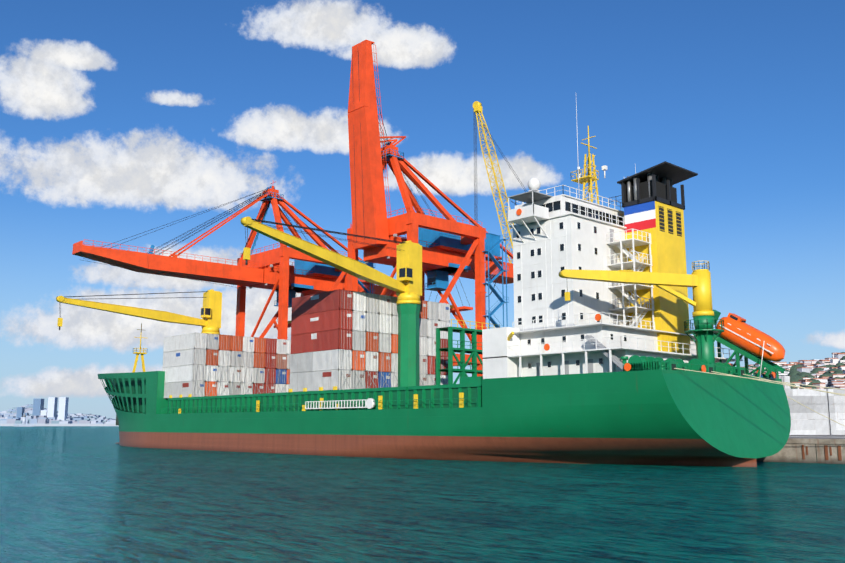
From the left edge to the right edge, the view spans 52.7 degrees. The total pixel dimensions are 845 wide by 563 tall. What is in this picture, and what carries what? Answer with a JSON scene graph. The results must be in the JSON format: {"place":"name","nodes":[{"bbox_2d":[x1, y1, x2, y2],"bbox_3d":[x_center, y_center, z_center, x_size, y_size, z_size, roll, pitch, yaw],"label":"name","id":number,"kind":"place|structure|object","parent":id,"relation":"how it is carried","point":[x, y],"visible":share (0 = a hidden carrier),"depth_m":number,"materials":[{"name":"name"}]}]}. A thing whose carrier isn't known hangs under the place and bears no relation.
{"place":"outdoors","nodes":[
{"label":"outdoors","id":0,"kind":"place"},
{"bbox_2d":[0,397,118,426],"bbox_3d":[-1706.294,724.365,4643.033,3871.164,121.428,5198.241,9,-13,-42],"label":"city skyline","id":1,"kind":"structure","parent":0,"point":[36,413],"depth_m":3276.02,"materials":[{"name":"grey"}]},
{"bbox_2d":[0,426,844,562],"bbox_3d":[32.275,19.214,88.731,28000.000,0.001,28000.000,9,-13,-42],"label":"water","id":2,"kind":"structure","parent":0,"point":[83,494],"depth_m":43.79,"materials":[{"name":"teal liquid"}]},
{"bbox_2d":[113,369,790,466],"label":"ship hull","id":3,"kind":"object","parent":2,"relation":"on","point":[665,417],"visible":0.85,"depth_m":93.73,"materials":[{"name":"green metal"}]},
{"bbox_2d":[97,323,167,443],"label":"ship forecastle","id":4,"kind":"object","parent":3,"relation":"attached to","point":[133,391],"visible":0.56,"depth_m":169.51,"materials":[{"name":"green metal"}]},
{"bbox_2d":[56,289,221,333],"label":"ship crane","id":5,"kind":"object","parent":3,"relation":"on","point":[209,322],"visible":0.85,"depth_m":165.89,"materials":[{"name":"yellow paint"}]},
{"bbox_2d":[162,289,449,397],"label":"deck containers","id":6,"kind":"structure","parent":3,"relation":"on","point":[343,339],"depth_m":130.67,"materials":[{"name":"white metal"}]},
{"bbox_2d":[161,319,499,413],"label":"container ship fittings","id":7,"kind":"object","parent":3,"relation":"on","point":[466,392],"visible":0.52,"depth_m":122.83,"materials":[{"name":"green metal"}]},
{"bbox_2d":[241,216,421,386],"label":"ship crane","id":8,"kind":"object","parent":3,"relation":"on","point":[406,284],"visible":0.9,"depth_m":126.29,"materials":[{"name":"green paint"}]},
{"bbox_2d":[482,105,742,378],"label":"ship superstructure","id":9,"kind":"object","parent":3,"relation":"on","point":[586,328],"visible":0.88,"depth_m":97.18,"materials":[{"name":"white metal"}]},
{"bbox_2d":[558,261,723,369],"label":"ship crane","id":10,"kind":"object","parent":3,"relation":"on","point":[698,281],"visible":0.96,"depth_m":92.41,"materials":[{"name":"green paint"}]},
{"bbox_2d":[609,161,697,353],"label":"ship funnel","id":11,"kind":"object","parent":3,"relation":"on","point":[652,206],"visible":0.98,"depth_m":100.79,"materials":[{"name":"yellow metal"}]},
{"bbox_2d":[617,341,778,378],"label":"container ship poop fittings","id":12,"kind":"object","parent":3,"relation":"on","point":[636,363],"visible":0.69,"depth_m":87.39,"materials":[{"name":"green metal"}]},
{"bbox_2d":[713,310,784,377],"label":"lifeboat","id":13,"kind":"object","parent":3,"relation":"on","point":[738,335],"visible":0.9,"depth_m":96.31,"materials":[{"name":"orange paint"},{"name":"green paint"},{"name":"white paint"}]},
{"bbox_2d":[674,368,844,425],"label":"mooring lines","id":14,"kind":"object","parent":3,"relation":"on","point":[767,380],"visible":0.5,"depth_m":84.92,"materials":[{"name":"beige fabric"}]},
{"bbox_2d":[756,435,844,463],"bbox_3d":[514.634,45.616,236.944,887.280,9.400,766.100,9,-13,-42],"label":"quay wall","id":15,"kind":"structure","parent":2,"relation":"in","point":[827,449],"depth_m":96.47,"materials":[{"name":"concrete"}]},
{"bbox_2d":[72,182,396,339],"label":"gantry crane","id":16,"kind":"object","parent":15,"relation":"on","point":[273,270],"visible":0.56,"depth_m":190.24,"materials":[{"name":"orange paint"}]},
{"bbox_2d":[347,40,513,375],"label":"gantry crane","id":17,"kind":"object","parent":15,"relation":"on","point":[451,246],"visible":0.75,"depth_m":164.46,"materials":[{"name":"orange paint"}]},
{"bbox_2d":[473,101,526,262],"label":"lattice boom crane","id":18,"kind":"object","parent":15,"relation":"on","point":[477,106],"visible":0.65,"depth_m":228.79,"materials":[{"name":"yellow paint"}]},
{"bbox_2d":[750,375,844,434],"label":"wall","id":19,"kind":"structure","parent":15,"relation":"on","point":[830,405],"depth_m":145.53,"materials":[{"name":"grey paint"}]},
{"bbox_2d":[0,0,844,418],"label":"sky","id":20,"kind":"structure","parent":0,"point":[120,119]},
{"bbox_2d":[748,352,844,419],"bbox_3d":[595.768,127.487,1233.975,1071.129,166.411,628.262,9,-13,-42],"label":"hillside town","id":21,"kind":"object","parent":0,"point":[828,372],"visible":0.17,"depth_m":1188.95,"materials":[{"name":"tile"}]}
]}

